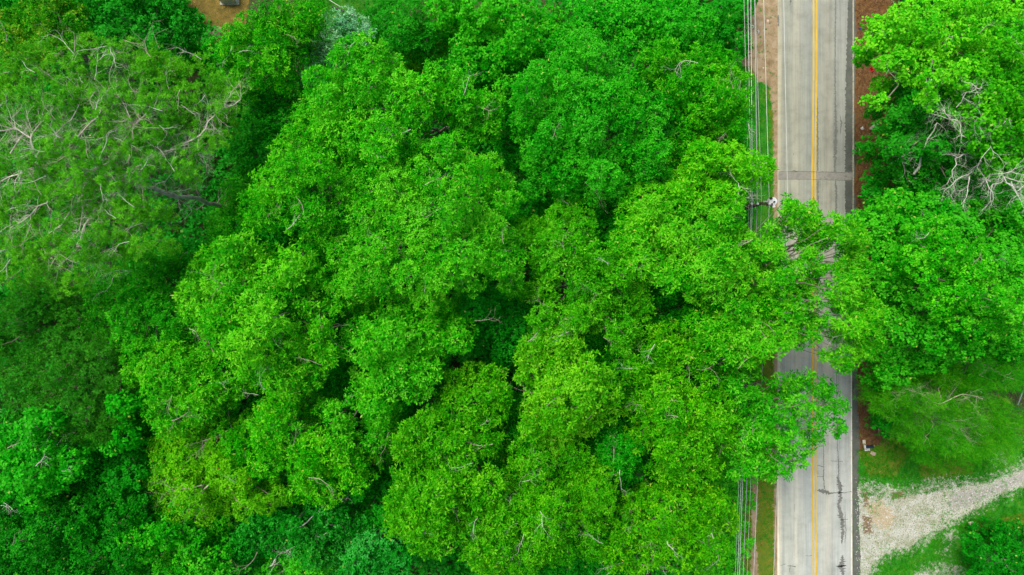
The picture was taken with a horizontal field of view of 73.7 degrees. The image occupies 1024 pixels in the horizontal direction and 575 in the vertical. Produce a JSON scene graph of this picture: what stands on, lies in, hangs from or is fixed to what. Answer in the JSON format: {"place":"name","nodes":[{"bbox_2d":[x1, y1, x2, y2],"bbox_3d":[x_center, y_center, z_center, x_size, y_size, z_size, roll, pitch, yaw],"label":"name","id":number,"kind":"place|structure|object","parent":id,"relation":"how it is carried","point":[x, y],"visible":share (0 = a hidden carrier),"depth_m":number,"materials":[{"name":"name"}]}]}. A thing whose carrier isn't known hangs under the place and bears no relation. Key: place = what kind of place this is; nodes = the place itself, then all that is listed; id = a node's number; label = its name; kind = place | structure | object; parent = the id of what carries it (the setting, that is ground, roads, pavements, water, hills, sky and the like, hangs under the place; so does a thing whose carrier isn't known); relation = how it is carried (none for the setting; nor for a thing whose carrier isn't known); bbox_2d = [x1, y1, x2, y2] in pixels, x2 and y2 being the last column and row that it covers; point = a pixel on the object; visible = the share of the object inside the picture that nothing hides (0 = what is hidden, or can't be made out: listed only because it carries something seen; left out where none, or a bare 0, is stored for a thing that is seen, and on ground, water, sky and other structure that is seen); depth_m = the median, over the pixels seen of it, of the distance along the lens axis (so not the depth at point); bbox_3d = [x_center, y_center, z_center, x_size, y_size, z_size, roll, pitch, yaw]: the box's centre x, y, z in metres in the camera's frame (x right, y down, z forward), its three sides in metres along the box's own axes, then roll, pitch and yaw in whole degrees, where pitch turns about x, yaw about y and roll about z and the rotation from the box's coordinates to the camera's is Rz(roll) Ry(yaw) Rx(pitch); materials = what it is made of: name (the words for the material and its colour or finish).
{"place":"outdoors","nodes":[
{"label":"outdoors","id":0,"kind":"place"},
{"bbox_2d":[173,0,248,44],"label":"clearing","id":1,"kind":"structure","parent":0,"point":[215,10],"depth_m":60.00,"materials":[{"name":"brown soil"}]},
{"bbox_2d":[197,26,220,39],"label":"clearing soil","id":2,"kind":"structure","parent":1,"relation":"on","point":[218,33],"depth_m":59.99,"materials":[{"name":"brown soil"}]},
{"bbox_2d":[219,0,239,4],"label":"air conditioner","id":3,"kind":"object","parent":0,"point":[229,2],"visible":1,"depth_m":59.81,"materials":[{"name":"metal"}]},
{"bbox_2d":[300,0,384,27],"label":"back lawn","id":4,"kind":"structure","parent":0,"point":[361,2],"depth_m":60.00,"materials":[{"name":"green plant"}]},
{"bbox_2d":[0,0,1023,574],"bbox_3d":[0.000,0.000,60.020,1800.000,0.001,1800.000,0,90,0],"label":"ground","id":5,"kind":"structure","parent":0,"point":[458,364],"depth_m":60.02,"materials":[{"name":"green plant"}]},
{"bbox_2d":[0,0,66,43],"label":"broadleaf tree","id":6,"kind":"object","parent":5,"relation":"on","point":[9,3],"visible":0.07,"depth_m":50.07,"materials":[{"name":"green plant"}]},
{"bbox_2d":[0,396,93,513],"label":"broadleaf tree","id":7,"kind":"object","parent":5,"relation":"on","point":[28,444],"visible":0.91,"depth_m":46.56,"materials":[{"name":"green plant"}]},
{"bbox_2d":[0,482,104,574],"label":"broadleaf tree","id":8,"kind":"object","parent":5,"relation":"on","point":[36,526],"visible":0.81,"depth_m":49.14,"materials":[{"name":"green plant"}]},
{"bbox_2d":[0,292,111,374],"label":"pine tree","id":9,"kind":"object","parent":5,"relation":"on","point":[25,331],"visible":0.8,"depth_m":47.18,"materials":[{"name":"green plant"}]},
{"bbox_2d":[6,273,124,325],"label":"pine tree","id":10,"kind":"object","parent":5,"relation":"on","point":[73,300],"visible":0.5,"depth_m":48.43,"materials":[{"name":"green plant"}]},
{"bbox_2d":[0,0,139,83],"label":"broadleaf tree","id":11,"kind":"object","parent":5,"relation":"on","point":[31,29],"visible":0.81,"depth_m":47.92,"materials":[{"name":"green plant"}]},
{"bbox_2d":[0,321,156,452],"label":"pine tree","id":12,"kind":"object","parent":5,"relation":"on","point":[103,381],"visible":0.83,"depth_m":45.98,"materials":[{"name":"green plant"}]},
{"bbox_2d":[55,465,174,574],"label":"broadleaf tree","id":13,"kind":"object","parent":5,"relation":"on","point":[130,508],"visible":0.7,"depth_m":48.76,"materials":[{"name":"green plant"}]},
{"bbox_2d":[57,413,176,501],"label":"broadleaf tree","id":14,"kind":"object","parent":5,"relation":"on","point":[138,459],"visible":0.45,"depth_m":49.63,"materials":[{"name":"green plant"}]},
{"bbox_2d":[0,8,251,301],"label":"pine tree","id":15,"kind":"object","parent":5,"relation":"on","point":[142,165],"visible":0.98,"depth_m":41.87,"materials":[{"name":"green plant"}]},
{"bbox_2d":[83,386,168,457],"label":"broadleaf tree","id":16,"kind":"object","parent":5,"relation":"on","point":[125,427],"visible":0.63,"depth_m":46.15,"materials":[{"name":"green plant"}]},
{"bbox_2d":[64,0,206,70],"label":"broadleaf tree","id":17,"kind":"object","parent":5,"relation":"on","point":[141,17],"visible":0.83,"depth_m":48.98,"materials":[{"name":"green plant"}]},
{"bbox_2d":[77,240,206,373],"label":"broadleaf tree","id":18,"kind":"object","parent":5,"relation":"on","point":[154,301],"visible":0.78,"depth_m":46.80,"materials":[{"name":"green plant"}]},
{"bbox_2d":[108,484,251,574],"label":"broadleaf tree","id":19,"kind":"object","parent":5,"relation":"on","point":[193,538],"visible":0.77,"depth_m":48.41,"materials":[{"name":"green plant"}]},
{"bbox_2d":[118,323,256,443],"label":"oak tree","id":20,"kind":"object","parent":5,"relation":"on","point":[210,388],"visible":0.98,"depth_m":44.56,"materials":[{"name":"green plant"}]},
{"bbox_2d":[159,233,233,280],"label":"broadleaf tree","id":21,"kind":"object","parent":5,"relation":"on","point":[192,248],"visible":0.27,"depth_m":52.69,"materials":[{"name":"green plant"}]},
{"bbox_2d":[165,35,257,90],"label":"broadleaf tree","id":22,"kind":"object","parent":5,"relation":"on","point":[211,45],"visible":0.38,"depth_m":50.74,"materials":[{"name":"green plant"}]},
{"bbox_2d":[142,405,295,527],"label":"tree","id":23,"kind":"object","parent":5,"relation":"on","point":[187,480],"visible":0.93,"depth_m":47.25,"materials":[{"name":"green plant"}]},
{"bbox_2d":[203,169,278,248],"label":"broadleaf tree","id":24,"kind":"object","parent":5,"relation":"on","point":[219,228],"visible":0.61,"depth_m":49.23,"materials":[{"name":"green plant"}]},
{"bbox_2d":[170,228,344,404],"bbox_3d":[-16.426,1.887,49.229,11.820,21.842,11.282,0,90,0],"label":"oak tree","id":25,"kind":"object","parent":5,"relation":"on","point":[270,304],"visible":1,"depth_m":42.09,"materials":[{"name":"green plant"}]},
{"bbox_2d":[225,69,309,183],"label":"broadleaf tree","id":26,"kind":"object","parent":5,"relation":"on","point":[274,106],"visible":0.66,"depth_m":48.91,"materials":[{"name":"green plant"}]},
{"bbox_2d":[212,0,329,105],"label":"broadleaf tree","id":27,"kind":"object","parent":5,"relation":"on","point":[268,27],"visible":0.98,"depth_m":46.02,"materials":[{"name":"green plant"}]},
{"bbox_2d":[222,209,345,283],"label":"broadleaf tree","id":28,"kind":"object","parent":5,"relation":"on","point":[280,237],"visible":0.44,"depth_m":50.16,"materials":[{"name":"green plant"}]},
{"bbox_2d":[204,386,391,510],"bbox_3d":[-15.034,11.085,51.673,12.838,16.955,9.262,0,90,0],"label":"oak tree","id":29,"kind":"object","parent":5,"relation":"on","point":[316,448],"visible":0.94,"depth_m":46.27,"materials":[{"name":"green plant"}]},
{"bbox_2d":[251,532,351,574],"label":"broadleaf tree","id":30,"kind":"object","parent":5,"relation":"on","point":[290,567],"visible":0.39,"depth_m":50.67,"materials":[{"name":"green plant"}]},
{"bbox_2d":[235,119,369,257],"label":"oak tree","id":31,"kind":"object","parent":5,"relation":"on","point":[321,176],"visible":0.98,"depth_m":42.61,"materials":[{"name":"green plant"}]},
{"bbox_2d":[222,490,388,572],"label":"broadleaf tree","id":32,"kind":"object","parent":5,"relation":"on","point":[304,520],"visible":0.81,"depth_m":49.50,"materials":[{"name":"green plant"}]},
{"bbox_2d":[292,4,376,91],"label":"conifer tree","id":33,"kind":"object","parent":5,"relation":"on","point":[338,29],"visible":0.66,"depth_m":49.06,"materials":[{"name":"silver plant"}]},
{"bbox_2d":[300,270,379,407],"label":"broadleaf tree","id":34,"kind":"object","parent":5,"relation":"on","point":[341,369],"visible":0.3,"depth_m":51.26,"materials":[{"name":"green plant"}]},
{"bbox_2d":[326,503,427,574],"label":"broadleaf tree","id":35,"kind":"object","parent":5,"relation":"on","point":[362,554],"visible":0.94,"depth_m":48.37,"materials":[{"name":"green plant"}]},
{"bbox_2d":[345,445,410,541],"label":"broadleaf tree","id":36,"kind":"object","parent":5,"relation":"on","point":[382,484],"visible":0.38,"depth_m":51.48,"materials":[{"name":"green plant"}]},
{"bbox_2d":[283,27,505,182],"bbox_3d":[-8.191,-11.383,49.814,15.226,20.672,8.979,13,90,0],"label":"oak tree","id":37,"kind":"object","parent":5,"relation":"on","point":[347,94],"visible":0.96,"depth_m":42.51,"materials":[{"name":"green plant"}]},
{"bbox_2d":[357,0,449,70],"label":"broadleaf tree","id":38,"kind":"object","parent":5,"relation":"on","point":[412,29],"visible":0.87,"depth_m":48.41,"materials":[{"name":"green plant"}]},
{"bbox_2d":[310,289,497,464],"bbox_3d":[-7.973,4.322,50.035,8.909,20.231,14.068,40,90,0],"label":"oak tree","id":39,"kind":"object","parent":5,"relation":"on","point":[398,369],"visible":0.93,"depth_m":43.27,"materials":[{"name":"green plant"}]},
{"bbox_2d":[386,21,450,93],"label":"broadleaf tree","id":40,"kind":"object","parent":5,"relation":"on","point":[417,65],"visible":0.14,"depth_m":50.61,"materials":[{"name":"green plant"}]},
{"bbox_2d":[376,367,463,441],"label":"broadleaf tree","id":41,"kind":"object","parent":5,"relation":"on","point":[406,411],"visible":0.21,"depth_m":50.94,"materials":[{"name":"green plant"}]},
{"bbox_2d":[324,146,528,320],"bbox_3d":[-5.553,-2.150,48.356,13.295,23.588,13.706,0,90,0],"label":"oak tree","id":42,"kind":"object","parent":5,"relation":"on","point":[434,244],"visible":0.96,"depth_m":40.97,"materials":[{"name":"green plant"}]},
{"bbox_2d":[380,360,519,574],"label":"oak tree","id":43,"kind":"object","parent":5,"relation":"on","point":[447,452],"visible":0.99,"depth_m":43.21,"materials":[{"name":"green plant"}]},
{"bbox_2d":[458,58,532,174],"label":"broadleaf tree","id":44,"kind":"object","parent":5,"relation":"on","point":[508,146],"visible":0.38,"depth_m":51.01,"materials":[{"name":"green plant"}]},
{"bbox_2d":[421,0,570,119],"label":"broadleaf tree","id":45,"kind":"object","parent":5,"relation":"on","point":[465,24],"visible":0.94,"depth_m":47.81,"materials":[{"name":"green plant"}]},
{"bbox_2d":[457,274,540,366],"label":"broadleaf tree","id":46,"kind":"object","parent":5,"relation":"on","point":[496,298],"visible":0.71,"depth_m":47.74,"materials":[{"name":"green plant"}]},
{"bbox_2d":[0,0,1023,574],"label":"undergrowth","id":47,"kind":"object","parent":5,"relation":"on","point":[188,230],"visible":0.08,"depth_m":57.68,"materials":[{"name":"green plant"}]},
{"bbox_2d":[479,395,547,479],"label":"broadleaf tree","id":48,"kind":"object","parent":5,"relation":"on","point":[511,426],"visible":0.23,"depth_m":48.91,"materials":[{"name":"green plant"}]},
{"bbox_2d":[492,181,549,248],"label":"broadleaf tree","id":49,"kind":"object","parent":5,"relation":"on","point":[526,206],"visible":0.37,"depth_m":50.10,"materials":[{"name":"green plant"}]},
{"bbox_2d":[505,292,567,340],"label":"broadleaf tree","id":50,"kind":"object","parent":5,"relation":"on","point":[519,320],"visible":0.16,"depth_m":47.86,"materials":[{"name":"green plant"}]},
{"bbox_2d":[491,423,619,574],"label":"oak tree","id":51,"kind":"object","parent":5,"relation":"on","point":[545,482],"visible":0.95,"depth_m":43.85,"materials":[{"name":"green plant"}]},
{"bbox_2d":[497,524,632,574],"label":"broadleaf tree","id":52,"kind":"object","parent":5,"relation":"on","point":[582,567],"visible":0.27,"depth_m":50.46,"materials":[{"name":"green plant"}]},
{"bbox_2d":[510,317,625,460],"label":"oak tree","id":53,"kind":"object","parent":5,"relation":"on","point":[574,381],"visible":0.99,"depth_m":42.49,"materials":[{"name":"green plant"}]},
{"bbox_2d":[507,195,656,358],"bbox_3d":[4.301,-0.135,50.097,8.713,20.107,12.409,-36,90,0],"label":"oak tree","id":54,"kind":"object","parent":5,"relation":"on","point":[603,281],"visible":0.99,"depth_m":42.81,"materials":[{"name":"green plant"}]},
{"bbox_2d":[506,21,679,214],"bbox_3d":[5.439,-11.731,50.863,11.724,18.574,13.958,0,90,0],"label":"broadleaf tree","id":55,"kind":"object","parent":5,"relation":"on","point":[584,136],"visible":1,"depth_m":44.07,"materials":[{"name":"green plant"}]},
{"bbox_2d":[576,189,632,269],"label":"broadleaf tree","id":56,"kind":"object","parent":5,"relation":"on","point":[606,222],"visible":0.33,"depth_m":48.41,"materials":[{"name":"green plant"}]},
{"bbox_2d":[576,418,644,495],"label":"oak tree","id":57,"kind":"object","parent":5,"relation":"on","point":[613,450],"visible":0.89,"depth_m":45.48,"materials":[{"name":"green plant"}]},
{"bbox_2d":[583,325,659,441],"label":"broadleaf tree","id":58,"kind":"object","parent":5,"relation":"on","point":[607,355],"visible":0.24,"depth_m":48.26,"materials":[{"name":"green plant"}]},
{"bbox_2d":[563,0,720,72],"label":"broadleaf tree","id":59,"kind":"object","parent":5,"relation":"on","point":[684,28],"visible":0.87,"depth_m":48.12,"materials":[{"name":"green plant"}]},
{"bbox_2d":[597,466,742,574],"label":"oak tree","id":60,"kind":"object","parent":5,"relation":"on","point":[665,503],"visible":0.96,"depth_m":45.60,"materials":[{"name":"green plant"}]},
{"bbox_2d":[609,317,742,490],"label":"oak tree","id":61,"kind":"object","parent":5,"relation":"on","point":[694,428],"visible":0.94,"depth_m":43.72,"materials":[{"name":"green plant"}]},
{"bbox_2d":[633,276,721,341],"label":"broadleaf tree","id":62,"kind":"object","parent":5,"relation":"on","point":[663,312],"visible":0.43,"depth_m":47.97,"materials":[{"name":"green plant"}]},
{"bbox_2d":[632,37,757,175],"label":"broadleaf tree","id":63,"kind":"object","parent":5,"relation":"on","point":[717,120],"visible":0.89,"depth_m":45.14,"materials":[{"name":"green plant"}]},
{"bbox_2d":[621,135,779,220],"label":"oak tree","id":64,"kind":"object","parent":5,"relation":"on","point":[740,171],"visible":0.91,"depth_m":44.92,"materials":[{"name":"green plant"}]},
{"bbox_2d":[669,112,757,191],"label":"broadleaf tree","id":65,"kind":"object","parent":5,"relation":"on","point":[744,141],"visible":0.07,"depth_m":52.09,"materials":[{"name":"green plant"}]},
{"bbox_2d":[707,0,777,574],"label":"verge","id":66,"kind":"structure","parent":5,"relation":"on","point":[764,559],"depth_m":60.00,"materials":[{"name":"green plant"}]},
{"bbox_2d":[693,445,755,574],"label":"broadleaf tree","id":67,"kind":"object","parent":66,"relation":"on","point":[723,482],"visible":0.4,"depth_m":53.83,"materials":[{"name":"green plant"}]},
{"bbox_2d":[704,0,757,59],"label":"broadleaf tree","id":68,"kind":"object","parent":66,"relation":"on","point":[742,8],"visible":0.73,"depth_m":55.16,"materials":[{"name":"green plant"}]},
{"bbox_2d":[731,197,781,213],"bbox_3d":[18.457,-6.228,54.750,2.658,10.700,0.770,0,90,0],"label":"utility pole","id":69,"kind":"object","parent":66,"relation":"on","point":[772,201],"visible":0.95,"depth_m":49.92,"materials":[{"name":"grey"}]},
{"bbox_2d":[735,16,748,571],"bbox_3d":[17.145,0.368,51.300,0.732,1.422,77.121,1,90,0],"label":"power line","id":70,"kind":"object","parent":69,"relation":"attached to","point":[748,221],"visible":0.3,"depth_m":51.29,"materials":[{"name":"metal"}]},
{"bbox_2d":[737,29,750,574],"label":"power line","id":71,"kind":"object","parent":69,"relation":"attached to","point":[750,225],"visible":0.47,"depth_m":50.24,"materials":[{"name":"metal"}]},
{"bbox_2d":[739,49,752,574],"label":"power line","id":72,"kind":"object","parent":69,"relation":"attached to","point":[751,229],"visible":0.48,"depth_m":50.16,"materials":[{"name":"metal"}]},
{"bbox_2d":[743,0,757,574],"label":"power line","id":73,"kind":"object","parent":69,"relation":"attached to","point":[755,240],"visible":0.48,"depth_m":51.38,"materials":[{"name":"grey metal"}]},
{"bbox_2d":[747,7,761,566],"bbox_3d":[18.155,0.370,51.700,0.884,1.422,77.714,1,90,0],"label":"power line","id":74,"kind":"object","parent":69,"relation":"attached to","point":[760,234],"visible":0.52,"depth_m":51.62,"materials":[{"name":"metal"}]},
{"bbox_2d":[753,0,769,574],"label":"power line","id":75,"kind":"object","parent":69,"relation":"attached to","point":[766,265],"visible":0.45,"depth_m":50.24,"materials":[{"name":"metal"}]},
{"bbox_2d":[773,0,787,574],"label":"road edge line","id":76,"kind":"object","parent":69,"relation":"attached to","point":[785,255],"visible":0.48,"depth_m":50.21,"materials":[{"name":"paint"}]},
{"bbox_2d":[606,192,888,375],"bbox_3d":[15.245,-0.320,49.814,18.762,20.672,11.935,0,90,0],"label":"oak tree","id":77,"kind":"object","parent":5,"relation":"on","point":[720,270],"visible":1,"depth_m":42.14,"materials":[{"name":"green plant"}]},
{"bbox_2d":[679,357,851,484],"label":"oak tree","id":78,"kind":"object","parent":5,"relation":"on","point":[754,439],"visible":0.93,"depth_m":44.54,"materials":[{"name":"green plant"}]},
{"bbox_2d":[852,0,853,326],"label":"kerb","id":79,"kind":"structure","parent":5,"relation":"on","point":[852,107],"depth_m":59.93,"materials":[{"name":"concrete"}]},
{"bbox_2d":[852,0,860,574],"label":"road shoulder","id":80,"kind":"object","parent":5,"relation":"on","point":[856,441],"visible":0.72,"depth_m":59.99},
{"bbox_2d":[864,375,909,437],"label":"broadleaf tree","id":81,"kind":"object","parent":5,"relation":"on","point":[881,425],"visible":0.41,"depth_m":55.50,"materials":[{"name":"green plant"}]},
{"bbox_2d":[854,0,920,450],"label":"leaf litter strip","id":82,"kind":"object","parent":5,"relation":"on","point":[882,10],"visible":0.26,"depth_m":59.99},
{"bbox_2d":[862,443,873,447],"bbox_3d":[30.868,13.704,59.345,0.905,1.350,0.295,0,90,0],"label":"mailbox","id":83,"kind":"object","parent":82,"relation":"on","point":[868,446],"visible":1,"depth_m":58.74,"materials":[{"name":"black metal"}]},
{"bbox_2d":[856,0,891,444],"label":"leaf litter","id":84,"kind":"object","parent":82,"relation":"on","point":[865,190],"visible":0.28,"depth_m":59.97,"materials":[{"name":"brown plant"}]},
{"bbox_2d":[845,168,953,234],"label":"broadleaf tree","id":85,"kind":"object","parent":82,"relation":"on","point":[873,189],"visible":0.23,"depth_m":53.09,"materials":[{"name":"green plant"}]},
{"bbox_2d":[852,66,990,204],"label":"broadleaf tree","id":86,"kind":"object","parent":82,"relation":"on","point":[907,141],"visible":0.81,"depth_m":49.95,"materials":[{"name":"green plant"}]},
{"bbox_2d":[851,0,1023,113],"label":"broadleaf tree","id":87,"kind":"object","parent":82,"relation":"on","point":[950,20],"visible":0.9,"depth_m":47.16,"materials":[{"name":"green plant"}]},
{"bbox_2d":[884,33,1023,193],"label":"broadleaf tree","id":88,"kind":"object","parent":82,"relation":"on","point":[992,109],"visible":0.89,"depth_m":45.96,"materials":[{"name":"green plant"}]},
{"bbox_2d":[921,76,1023,215],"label":"dead tree","id":89,"kind":"object","parent":82,"relation":"on","point":[998,173],"visible":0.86,"depth_m":46.43,"materials":[{"name":"grey wood"}]},
{"bbox_2d":[832,187,1023,392],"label":"broadleaf tree","id":90,"kind":"object","parent":5,"relation":"on","point":[889,224],"visible":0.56,"depth_m":48.92,"materials":[{"name":"green plant"}]},
{"bbox_2d":[849,359,1023,475],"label":"pine tree","id":91,"kind":"object","parent":5,"relation":"on","point":[922,402],"visible":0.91,"depth_m":52.80,"materials":[{"name":"green plant"}]},
{"bbox_2d":[879,213,1023,345],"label":"broadleaf tree","id":92,"kind":"object","parent":5,"relation":"on","point":[966,294],"visible":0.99,"depth_m":44.79,"materials":[{"name":"green plant"}]},
{"bbox_2d":[937,341,1023,399],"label":"pine tree","id":93,"kind":"object","parent":5,"relation":"on","point":[982,366],"visible":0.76,"depth_m":51.54,"materials":[{"name":"green plant"}]},
{"bbox_2d":[964,182,1023,236],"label":"broadleaf tree","id":94,"kind":"object","parent":5,"relation":"on","point":[1007,196],"visible":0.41,"depth_m":51.48,"materials":[{"name":"green plant"}]},
{"bbox_2d":[1007,387,1023,410],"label":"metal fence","id":95,"kind":"object","parent":5,"relation":"on","point":[1019,400],"visible":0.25,"depth_m":58.95,"materials":[{"name":"grey metal"}]},
{"bbox_2d":[777,0,852,574],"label":"road","id":96,"kind":"structure","parent":0,"point":[814,518],"depth_m":59.98,"materials":[{"name":"grey asphalt"}]},
{"bbox_2d":[854,468,1022,574],"bbox_3d":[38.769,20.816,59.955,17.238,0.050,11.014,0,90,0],"label":"gravel","id":97,"kind":"structure","parent":0,"point":[915,515],"depth_m":59.97,"materials":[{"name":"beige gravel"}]},
{"bbox_2d":[855,416,1023,574],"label":"lawn","id":98,"kind":"structure","parent":0,"point":[907,541],"depth_m":60.00,"materials":[{"name":"green plant"}]},
{"bbox_2d":[959,516,1023,574],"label":"broadleaf tree","id":99,"kind":"object","parent":98,"relation":"on","point":[1002,560],"visible":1,"depth_m":54.80,"materials":[{"name":"green plant"}]}
]}

